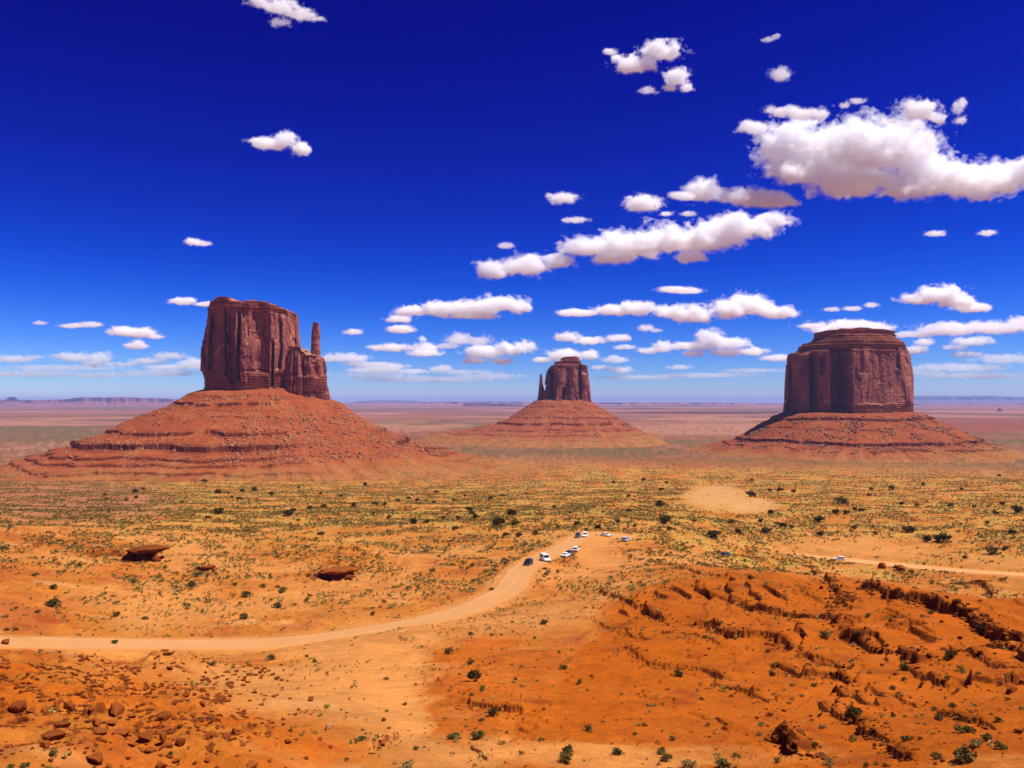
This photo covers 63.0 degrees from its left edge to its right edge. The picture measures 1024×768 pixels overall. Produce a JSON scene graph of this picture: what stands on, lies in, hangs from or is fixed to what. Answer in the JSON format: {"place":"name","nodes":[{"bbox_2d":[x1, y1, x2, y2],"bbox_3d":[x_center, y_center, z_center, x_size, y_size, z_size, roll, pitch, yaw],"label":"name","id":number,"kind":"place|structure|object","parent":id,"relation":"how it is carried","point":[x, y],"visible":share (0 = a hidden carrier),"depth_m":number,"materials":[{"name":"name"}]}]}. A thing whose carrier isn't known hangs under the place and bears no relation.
{"place":"outdoors","nodes":[
{"label":"outdoors","id":0,"kind":"place"},
{"bbox_2d":[0,532,633,649],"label":"dirt road","id":1,"kind":"structure","parent":0,"point":[514,580],"depth_m":169.99,"materials":[{"name":"soil"}]},
{"bbox_2d":[523,558,532,565],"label":"suv","id":2,"kind":"object","parent":1,"relation":"on","point":[528,561],"visible":1,"depth_m":244.00,"materials":[{"name":"blue paint"}]},
{"bbox_2d":[539,553,550,561],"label":"van","id":3,"kind":"object","parent":1,"relation":"on","point":[544,557],"visible":0.99,"depth_m":253.84,"materials":[{"name":"white paint"}]},
{"bbox_2d":[0,403,1023,767],"bbox_3d":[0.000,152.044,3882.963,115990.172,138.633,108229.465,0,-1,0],"label":"ground","id":4,"kind":"structure","parent":0,"point":[372,697],"depth_m":153.59,"materials":[{"name":"soil"}]},
{"bbox_2d":[3,397,20,404],"bbox_3d":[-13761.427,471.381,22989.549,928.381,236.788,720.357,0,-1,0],"label":"sandstone butte","id":5,"kind":"object","parent":4,"relation":"on","point":[11,401],"visible":0.94,"depth_m":22916.59,"materials":[{"name":"stone"}]},
{"bbox_2d":[8,700,26,712],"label":"boulder","id":6,"kind":"object","parent":4,"relation":"on","point":[18,706],"visible":0.99,"depth_m":66.80,"materials":[{"name":"stone"}]},
{"bbox_2d":[19,762,30,767],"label":"desert shrub","id":7,"kind":"object","parent":4,"relation":"on","point":[23,764],"visible":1,"depth_m":50.99,"materials":[{"name":"green plant"}]},
{"bbox_2d":[25,707,35,712],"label":"boulder","id":8,"kind":"object","parent":4,"relation":"on","point":[31,710],"visible":1,"depth_m":64.69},
{"bbox_2d":[39,740,50,748],"bbox_3d":[-30.392,23.525,54.441,0.553,0.527,0.674,0,1,36],"label":"boulder","id":9,"kind":"object","parent":4,"relation":"on","point":[44,744],"visible":0.97,"depth_m":54.24,"materials":[{"name":"stone"}]},
{"bbox_2d":[41,729,65,741],"bbox_3d":[-30.689,23.574,55.898,1.478,0.650,1.226,1,-1,-26],"label":"boulder","id":10,"kind":"object","parent":4,"relation":"on","point":[51,735],"visible":0.93,"depth_m":55.55,"materials":[{"name":"stone"}]},
{"bbox_2d":[45,598,61,606],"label":"desert shrub","id":11,"kind":"object","parent":4,"relation":"on","point":[54,601],"visible":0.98,"depth_m":179.93,"materials":[{"name":"green plant"}]},
{"bbox_2d":[49,749,57,755],"bbox_3d":[-29.133,23.420,53.014,0.727,0.462,0.500,0,-1,15],"label":"desert shrub","id":12,"kind":"object","parent":4,"relation":"on","point":[52,752],"visible":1,"depth_m":53.00,"materials":[{"name":"green plant"}]},
{"bbox_2d":[52,720,70,727],"bbox_3d":[-32.902,24.936,60.929,1.026,0.730,1.225,-1,-1,25],"label":"boulder","id":13,"kind":"object","parent":4,"relation":"on","point":[62,724],"visible":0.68,"depth_m":60.75,"materials":[{"name":"stone"}]},
{"bbox_2d":[63,700,72,708],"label":"boulder","id":14,"kind":"object","parent":4,"relation":"on","point":[67,704],"visible":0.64,"depth_m":67.44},
{"bbox_2d":[0,397,178,405],"bbox_3d":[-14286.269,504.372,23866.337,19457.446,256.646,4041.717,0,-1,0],"label":"distant mesas","id":15,"kind":"structure","parent":4,"relation":"on","point":[106,401],"depth_m":23562.65,"materials":[{"name":"stone"}]},
{"bbox_2d":[87,752,103,763],"bbox_3d":[-26.780,24.166,53.830,1.119,0.724,0.910,-1,-1,37],"label":"boulder","id":16,"kind":"object","parent":4,"relation":"on","point":[97,757],"visible":1,"depth_m":53.61,"materials":[{"name":"stone"}]},
{"bbox_2d":[93,718,100,726],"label":"boulder","id":17,"kind":"object","parent":4,"relation":"on","point":[97,722],"visible":1,"depth_m":61.81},
{"bbox_2d":[93,727,106,734],"bbox_3d":[-28.573,24.128,57.932,0.906,0.361,0.806,6,5,-20],"label":"boulder","id":18,"kind":"object","parent":4,"relation":"on","point":[98,730],"visible":1,"depth_m":57.82,"materials":[{"name":"stone"}]},
{"bbox_2d":[106,720,117,724],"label":"boulder","id":19,"kind":"object","parent":4,"relation":"on","point":[110,722],"visible":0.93,"depth_m":64.63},
{"bbox_2d":[109,702,124,716],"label":"boulder","id":20,"kind":"object","parent":4,"relation":"on","point":[116,709],"visible":0.99,"depth_m":66.41,"materials":[{"name":"stone"}]},
{"bbox_2d":[113,728,129,735],"bbox_3d":[-28.189,25.242,60.339,1.088,0.499,1.126,1,-1,-24],"label":"boulder","id":21,"kind":"object","parent":4,"relation":"on","point":[122,732],"visible":0.83,"depth_m":60.12,"materials":[{"name":"stone"}]},
{"bbox_2d":[116,686,126,692],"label":"boulder","id":22,"kind":"object","parent":4,"relation":"on","point":[121,688],"visible":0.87,"depth_m":86.09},
{"bbox_2d":[138,729,153,740],"bbox_3d":[-26.377,25.373,60.179,1.039,0.652,1.319,-6,8,-20],"label":"boulder","id":23,"kind":"object","parent":4,"relation":"on","point":[147,735],"visible":1,"depth_m":59.89,"materials":[{"name":"stone"}]},
{"bbox_2d":[126,544,169,561],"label":"rock outcrop","id":24,"kind":"object","parent":4,"relation":"on","point":[152,549],"visible":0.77,"depth_m":244.69,"materials":[{"name":"stone"}]},
{"bbox_2d":[146,746,156,751],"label":"boulder","id":25,"kind":"object","parent":4,"relation":"on","point":[151,749],"visible":1,"depth_m":57.09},
{"bbox_2d":[156,761,167,767],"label":"boulder","id":26,"kind":"object","parent":4,"relation":"on","point":[160,764],"visible":1,"depth_m":55.62,"materials":[{"name":"stone"}]},
{"bbox_2d":[159,732,166,742],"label":"boulder","id":27,"kind":"object","parent":4,"relation":"on","point":[162,736],"visible":1,"depth_m":59.43,"materials":[{"name":"stone"}]},
{"bbox_2d":[156,711,170,720],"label":"boulder","id":28,"kind":"object","parent":4,"relation":"on","point":[163,715],"visible":0.91,"depth_m":67.88,"materials":[{"name":"stone"}]},
{"bbox_2d":[163,725,172,731],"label":"boulder","id":29,"kind":"object","parent":4,"relation":"on","point":[167,728],"visible":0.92,"depth_m":64.38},
{"bbox_2d":[174,738,185,745],"bbox_3d":[-23.437,25.176,58.743,0.791,0.537,0.749,0,-1,21],"label":"boulder","id":30,"kind":"object","parent":4,"relation":"on","point":[180,741],"visible":1,"depth_m":58.53,"materials":[{"name":"stone"}]},
{"bbox_2d":[186,581,196,586],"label":"desert shrub","id":31,"kind":"object","parent":4,"relation":"on","point":[192,583],"visible":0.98,"depth_m":210.25,"materials":[{"name":"green plant"}]},
{"bbox_2d":[199,564,215,571],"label":"rock outcrop","id":32,"kind":"object","parent":4,"relation":"on","point":[212,567],"visible":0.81,"depth_m":234.77,"materials":[{"name":"stone"}]},
{"bbox_2d":[205,731,216,736],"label":"boulder","id":33,"kind":"object","parent":4,"relation":"on","point":[209,733],"visible":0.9,"depth_m":61.29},
{"bbox_2d":[213,507,223,513],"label":"desert shrub","id":34,"kind":"object","parent":4,"relation":"on","point":[217,510],"visible":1,"depth_m":419.28,"materials":[{"name":"green plant"}]},
{"bbox_2d":[216,695,225,700],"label":"boulder","id":35,"kind":"object","parent":4,"relation":"on","point":[223,697],"visible":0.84,"depth_m":87.01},
{"bbox_2d":[222,732,230,738],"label":"boulder","id":36,"kind":"object","parent":4,"relation":"on","point":[226,735],"visible":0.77,"depth_m":61.68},
{"bbox_2d":[238,612,248,618],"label":"desert shrub","id":37,"kind":"object","parent":4,"relation":"on","point":[244,616],"visible":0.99,"depth_m":185.01,"materials":[{"name":"green plant"}]},
{"bbox_2d":[241,590,253,596],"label":"desert shrub","id":38,"kind":"object","parent":4,"relation":"on","point":[245,593],"visible":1,"depth_m":205.89,"materials":[{"name":"green plant"}]},
{"bbox_2d":[246,760,258,767],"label":"boulder","id":39,"kind":"object","parent":4,"relation":"on","point":[252,764],"visible":1,"depth_m":57.89,"materials":[{"name":"stone"}]},
{"bbox_2d":[265,654,275,660],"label":"desert shrub","id":40,"kind":"object","parent":4,"relation":"on","point":[270,656],"visible":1,"depth_m":136.39,"materials":[{"name":"green plant"}]},
{"bbox_2d":[0,296,544,481],"bbox_3d":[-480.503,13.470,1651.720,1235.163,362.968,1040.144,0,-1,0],"label":"sandstone butte","id":41,"kind":"object","parent":4,"relation":"on","point":[261,406],"visible":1,"depth_m":1479.71,"materials":[{"name":"stone"}]},
{"bbox_2d":[271,602,282,607],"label":"desert shrub","id":42,"kind":"object","parent":4,"relation":"on","point":[277,604],"visible":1,"depth_m":195.73,"materials":[{"name":"green plant"}]},
{"bbox_2d":[282,510,293,515],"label":"desert shrub","id":43,"kind":"object","parent":4,"relation":"on","point":[287,512],"visible":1,"depth_m":428.13,"materials":[{"name":"green plant"}]},
{"bbox_2d":[316,566,359,578],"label":"rock outcrop","id":44,"kind":"object","parent":4,"relation":"on","point":[338,570],"visible":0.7,"depth_m":229.57,"materials":[{"name":"stone"}]},
{"bbox_2d":[398,760,413,767],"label":"desert shrub","id":45,"kind":"object","parent":4,"relation":"on","point":[407,764],"visible":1,"depth_m":63.08,"materials":[{"name":"beige plant"}]},
{"bbox_2d":[352,400,516,402],"bbox_3d":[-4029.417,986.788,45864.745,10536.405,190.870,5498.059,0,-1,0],"label":"distant mesas","id":46,"kind":"structure","parent":4,"relation":"on","point":[386,401],"depth_m":45565.30,"materials":[{"name":"stone"}]},
{"bbox_2d":[444,647,453,653],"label":"desert shrub","id":47,"kind":"object","parent":4,"relation":"on","point":[448,650],"visible":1,"depth_m":137.09,"materials":[{"name":"green plant"}]},
{"bbox_2d":[446,732,459,739],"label":"desert shrub","id":48,"kind":"object","parent":4,"relation":"on","point":[452,735],"visible":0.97,"depth_m":75.10,"materials":[{"name":"green plant"}]},
{"bbox_2d":[467,669,481,680],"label":"desert shrub","id":49,"kind":"object","parent":4,"relation":"on","point":[471,674],"visible":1,"depth_m":110.64,"materials":[{"name":"green plant"}]},
{"bbox_2d":[469,730,485,739],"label":"desert shrub","id":50,"kind":"object","parent":4,"relation":"on","point":[478,734],"visible":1,"depth_m":75.51,"materials":[{"name":"green plant"}]},
{"bbox_2d":[487,707,499,716],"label":"desert shrub","id":51,"kind":"object","parent":4,"relation":"on","point":[492,711],"visible":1,"depth_m":86.77,"materials":[{"name":"green plant"}]},
{"bbox_2d":[463,403,527,406],"bbox_3d":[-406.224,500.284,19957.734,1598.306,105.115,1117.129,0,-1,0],"label":"distant mesas","id":52,"kind":"structure","parent":4,"relation":"on","point":[486,405],"depth_m":19875.67,"materials":[{"name":"stone"}]},
{"bbox_2d":[492,516,504,525],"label":"desert shrub","id":53,"kind":"object","parent":4,"relation":"on","point":[499,521],"visible":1,"depth_m":375.01,"materials":[{"name":"green plant"}]},
{"bbox_2d":[506,509,516,515],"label":"desert shrub","id":54,"kind":"object","parent":4,"relation":"on","point":[512,512],"visible":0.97,"depth_m":442.27,"materials":[{"name":"green plant"}]},
{"bbox_2d":[0,446,1023,767],"bbox_3d":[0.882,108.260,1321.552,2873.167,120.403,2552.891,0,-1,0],"label":"scrub","id":55,"kind":"object","parent":4,"relation":"on","point":[342,522],"visible":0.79,"depth_m":413.91,"materials":[{"name":"green plant"}]},
{"bbox_2d":[0,527,1023,767],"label":"rubble","id":56,"kind":"object","parent":4,"relation":"on","point":[847,596],"visible":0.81,"depth_m":90.25,"materials":[{"name":"stone"}]},
{"bbox_2d":[416,356,667,447],"bbox_3d":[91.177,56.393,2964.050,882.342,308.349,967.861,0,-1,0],"label":"sandstone butte","id":57,"kind":"object","parent":4,"relation":"on","point":[563,411],"visible":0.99,"depth_m":2753.96,"materials":[{"name":"stone"}]},
{"bbox_2d":[342,402,783,405],"bbox_3d":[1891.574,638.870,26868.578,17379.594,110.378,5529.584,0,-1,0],"label":"distant mesas","id":58,"kind":"structure","parent":4,"relation":"on","point":[598,404],"depth_m":26330.36,"materials":[{"name":"stone"}]},
{"bbox_2d":[558,751,571,763],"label":"desert shrub","id":59,"kind":"object","parent":4,"relation":"on","point":[566,757],"visible":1,"depth_m":66.07,"materials":[{"name":"green plant"}]},
{"bbox_2d":[561,552,570,557],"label":"car","id":60,"kind":"object","parent":4,"relation":"on","point":[566,554],"visible":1,"depth_m":265.77,"materials":[{"name":"white paint"}]},
{"bbox_2d":[562,744,573,755],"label":"desert shrub","id":61,"kind":"object","parent":4,"relation":"on","point":[568,748],"visible":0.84,"depth_m":70.24,"materials":[{"name":"green plant"}]},
{"bbox_2d":[612,747,624,754],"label":"desert shrub","id":62,"kind":"object","parent":4,"relation":"on","point":[616,750],"visible":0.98,"depth_m":70.55,"materials":[{"name":"green plant"}]},
{"bbox_2d":[621,536,630,541],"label":"suv","id":63,"kind":"object","parent":4,"relation":"on","point":[625,538],"visible":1,"depth_m":306.53,"materials":[{"name":"silver metal"}]},
{"bbox_2d":[655,500,664,506],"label":"desert shrub","id":64,"kind":"object","parent":4,"relation":"on","point":[660,503],"visible":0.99,"depth_m":555.80,"materials":[{"name":"green plant"}]},
{"bbox_2d":[657,746,664,754],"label":"desert shrub","id":65,"kind":"object","parent":4,"relation":"on","point":[660,750],"visible":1,"depth_m":70.77,"materials":[{"name":"green plant"}]},
{"bbox_2d":[659,514,671,523],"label":"desert shrub","id":66,"kind":"object","parent":4,"relation":"on","point":[664,519],"visible":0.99,"depth_m":401.77,"materials":[{"name":"green plant"}]},
{"bbox_2d":[659,753,672,761],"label":"desert shrub","id":67,"kind":"object","parent":4,"relation":"on","point":[666,757],"visible":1,"depth_m":67.65,"materials":[{"name":"green plant"}]},
{"bbox_2d":[673,669,682,676],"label":"desert shrub","id":68,"kind":"object","parent":4,"relation":"on","point":[678,672],"visible":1,"depth_m":111.76,"materials":[{"name":"green plant"}]},
{"bbox_2d":[681,759,697,767],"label":"desert shrub","id":69,"kind":"object","parent":4,"relation":"on","point":[686,763],"visible":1,"depth_m":65.89,"materials":[{"name":"green plant"}]},
{"bbox_2d":[706,530,720,537],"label":"desert shrub","id":70,"kind":"object","parent":4,"relation":"on","point":[714,533],"visible":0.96,"depth_m":376.00,"materials":[{"name":"green plant"}]},
{"bbox_2d":[713,757,735,767],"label":"desert shrub","id":71,"kind":"object","parent":4,"relation":"on","point":[722,763],"visible":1,"depth_m":64.64,"materials":[{"name":"green plant"}]},
{"bbox_2d":[745,490,755,496],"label":"desert shrub","id":72,"kind":"object","parent":4,"relation":"on","point":[750,494],"visible":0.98,"depth_m":747.92,"materials":[{"name":"green plant"}]},
{"bbox_2d":[760,526,771,532],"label":"desert shrub","id":73,"kind":"object","parent":4,"relation":"on","point":[765,529],"visible":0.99,"depth_m":433.50,"materials":[{"name":"green plant"}]},
{"bbox_2d":[771,735,779,742],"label":"boulder","id":74,"kind":"object","parent":4,"relation":"on","point":[775,738],"visible":1,"depth_m":74.54,"materials":[{"name":"stone"}]},
{"bbox_2d":[786,743,795,752],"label":"boulder","id":75,"kind":"object","parent":4,"relation":"on","point":[791,748],"visible":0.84,"depth_m":69.59,"materials":[{"name":"stone"}]},
{"bbox_2d":[814,515,824,521],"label":"desert shrub","id":76,"kind":"object","parent":4,"relation":"on","point":[819,518],"visible":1,"depth_m":503.53,"materials":[{"name":"green plant"}]},
{"bbox_2d":[819,630,831,638],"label":"desert shrub","id":77,"kind":"object","parent":4,"relation":"on","point":[824,634],"visible":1,"depth_m":122.75,"materials":[{"name":"green plant"}]},
{"bbox_2d":[823,757,833,765],"bbox_3d":[24.620,29.318,64.784,0.802,0.578,0.956,-1,-1,37],"label":"desert shrub","id":78,"kind":"object","parent":4,"relation":"on","point":[828,760],"visible":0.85,"depth_m":64.81,"materials":[{"name":"green plant"}]},
{"bbox_2d":[833,556,844,560],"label":"suv","id":79,"kind":"object","parent":4,"relation":"on","point":[842,558],"visible":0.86,"depth_m":352.48,"materials":[{"name":"white paint"}]},
{"bbox_2d":[833,496,848,503],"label":"desert shrub","id":80,"kind":"object","parent":4,"relation":"on","point":[841,500],"visible":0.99,"depth_m":659.04,"materials":[{"name":"green plant"}]},
{"bbox_2d":[845,704,862,719],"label":"desert shrub","id":81,"kind":"object","parent":4,"relation":"on","point":[851,712],"visible":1,"depth_m":78.10,"materials":[{"name":"green plant"}]},
{"bbox_2d":[849,735,859,741],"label":"desert shrub","id":82,"kind":"object","parent":4,"relation":"on","point":[852,737],"visible":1,"depth_m":70.81,"materials":[{"name":"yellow plant"}]},
{"bbox_2d":[689,327,1023,462],"bbox_3d":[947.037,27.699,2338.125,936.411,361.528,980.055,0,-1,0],"label":"sandstone butte","id":83,"kind":"object","parent":4,"relation":"on","point":[848,395],"visible":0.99,"depth_m":2214.07,"materials":[{"name":"stone"}]},
{"bbox_2d":[878,562,885,568],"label":"boulder","id":84,"kind":"object","parent":4,"relation":"on","point":[881,565],"visible":1,"depth_m":327.29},
{"bbox_2d":[894,565,904,570],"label":"boulder","id":85,"kind":"object","parent":4,"relation":"on","point":[900,567],"visible":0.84,"depth_m":321.65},
{"bbox_2d":[898,663,908,669],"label":"desert shrub","id":86,"kind":"object","parent":4,"relation":"on","point":[903,666],"visible":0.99,"depth_m":100.75,"materials":[{"name":"green plant"}]},
{"bbox_2d":[900,735,910,740],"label":"desert shrub","id":87,"kind":"object","parent":4,"relation":"on","point":[904,738],"visible":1,"depth_m":67.14,"materials":[{"name":"green plant"}]},
{"bbox_2d":[902,525,915,532],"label":"desert shrub","id":88,"kind":"object","parent":4,"relation":"on","point":[909,528],"visible":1,"depth_m":436.66,"materials":[{"name":"green plant"}]},
{"bbox_2d":[922,535,931,540],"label":"desert shrub","id":89,"kind":"object","parent":4,"relation":"on","point":[927,537],"visible":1,"depth_m":394.57,"materials":[{"name":"green plant"}]},
{"bbox_2d":[930,751,942,758],"bbox_3d":[31.328,27.460,61.676,0.796,0.547,0.939,1,-2,-45],"label":"desert shrub","id":90,"kind":"object","parent":4,"relation":"on","point":[936,755],"visible":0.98,"depth_m":61.65,"materials":[{"name":"green plant"}]},
{"bbox_2d":[934,713,943,719],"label":"desert shrub","id":91,"kind":"object","parent":4,"relation":"on","point":[939,716],"visible":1,"depth_m":74.88,"materials":[{"name":"green plant"}]},
{"bbox_2d":[934,531,951,541],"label":"desert shrub","id":92,"kind":"object","parent":4,"relation":"on","point":[943,536],"visible":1,"depth_m":391.84,"materials":[{"name":"green plant"}]},
{"bbox_2d":[945,650,957,658],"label":"desert shrub","id":93,"kind":"object","parent":4,"relation":"on","point":[949,654],"visible":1,"depth_m":101.95,"materials":[{"name":"green plant"}]},
{"bbox_2d":[956,664,966,670],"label":"desert shrub","id":94,"kind":"object","parent":4,"relation":"on","point":[960,667],"visible":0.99,"depth_m":95.46,"materials":[{"name":"yellow plant"}]},
{"bbox_2d":[953,722,975,732],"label":"desert shrub","id":95,"kind":"object","parent":4,"relation":"on","point":[967,729],"visible":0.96,"depth_m":68.70,"materials":[{"name":"green plant"}]},
{"bbox_2d":[952,745,977,761],"bbox_3d":[32.219,26.448,59.618,1.691,1.210,1.747,0,-1,-18],"label":"desert shrub","id":96,"kind":"object","parent":4,"relation":"on","point":[964,753],"visible":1,"depth_m":59.38,"materials":[{"name":"green plant"}]},
{"bbox_2d":[914,404,1023,405],"bbox_3d":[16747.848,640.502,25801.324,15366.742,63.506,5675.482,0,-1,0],"label":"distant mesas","id":97,"kind":"structure","parent":4,"relation":"on","point":[968,404],"depth_m":25157.59,"materials":[{"name":"stone"}]},
{"bbox_2d":[914,396,1023,403],"bbox_3d":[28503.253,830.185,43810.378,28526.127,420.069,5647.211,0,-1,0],"label":"distant mesas","id":98,"kind":"structure","parent":4,"relation":"on","point":[965,400],"depth_m":43330.59,"materials":[{"name":"stone"}]},
{"bbox_2d":[968,737,983,747],"bbox_3d":[35.395,27.342,63.678,1.337,0.737,0.937,1,-1,-24],"label":"desert shrub","id":99,"kind":"object","parent":4,"relation":"on","point":[979,742],"visible":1,"depth_m":63.51,"materials":[{"name":"beige plant"}]},
{"bbox_2d":[975,624,983,631],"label":"desert shrub","id":100,"kind":"object","parent":4,"relation":"on","point":[980,628],"visible":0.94,"depth_m":119.41,"materials":[{"name":"green plant"}]},
{"bbox_2d":[980,733,992,741],"bbox_3d":[36.793,27.419,64.866,0.896,0.759,0.874,0,-1,6],"label":"desert shrub","id":101,"kind":"object","parent":4,"relation":"on","point":[986,737],"visible":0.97,"depth_m":64.69,"materials":[{"name":"green plant"}]},
{"bbox_2d":[985,545,998,553],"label":"desert shrub","id":102,"kind":"object","parent":4,"relation":"on","point":[992,550],"visible":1,"depth_m":347.81,"materials":[{"name":"green plant"}]},
{"bbox_2d":[993,741,1007,749],"bbox_3d":[36.471,27.013,62.345,0.814,0.615,1.133,1,-2,-44],"label":"desert shrub","id":103,"kind":"object","parent":4,"relation":"on","point":[999,745],"visible":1,"depth_m":62.34,"materials":[{"name":"green plant"}]},
{"bbox_2d":[1006,685,1017,692],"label":"boulder","id":104,"kind":"object","parent":4,"relation":"on","point":[1012,689],"visible":1,"depth_m":83.16,"materials":[{"name":"stone"}]},
{"bbox_2d":[1011,505,1023,512],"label":"desert shrub","id":105,"kind":"object","parent":4,"relation":"on","point":[1016,508],"visible":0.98,"depth_m":534.52,"materials":[{"name":"green plant"}]},
{"bbox_2d":[0,0,1023,402],"label":"sky","id":106,"kind":"structure","parent":0,"point":[465,199],"materials":[{"name":"blue"}]},
{"bbox_2d":[791,553,1023,575],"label":"dirt road","id":107,"kind":"structure","parent":0,"point":[932,567],"depth_m":327.34,"materials":[{"name":"soil"}]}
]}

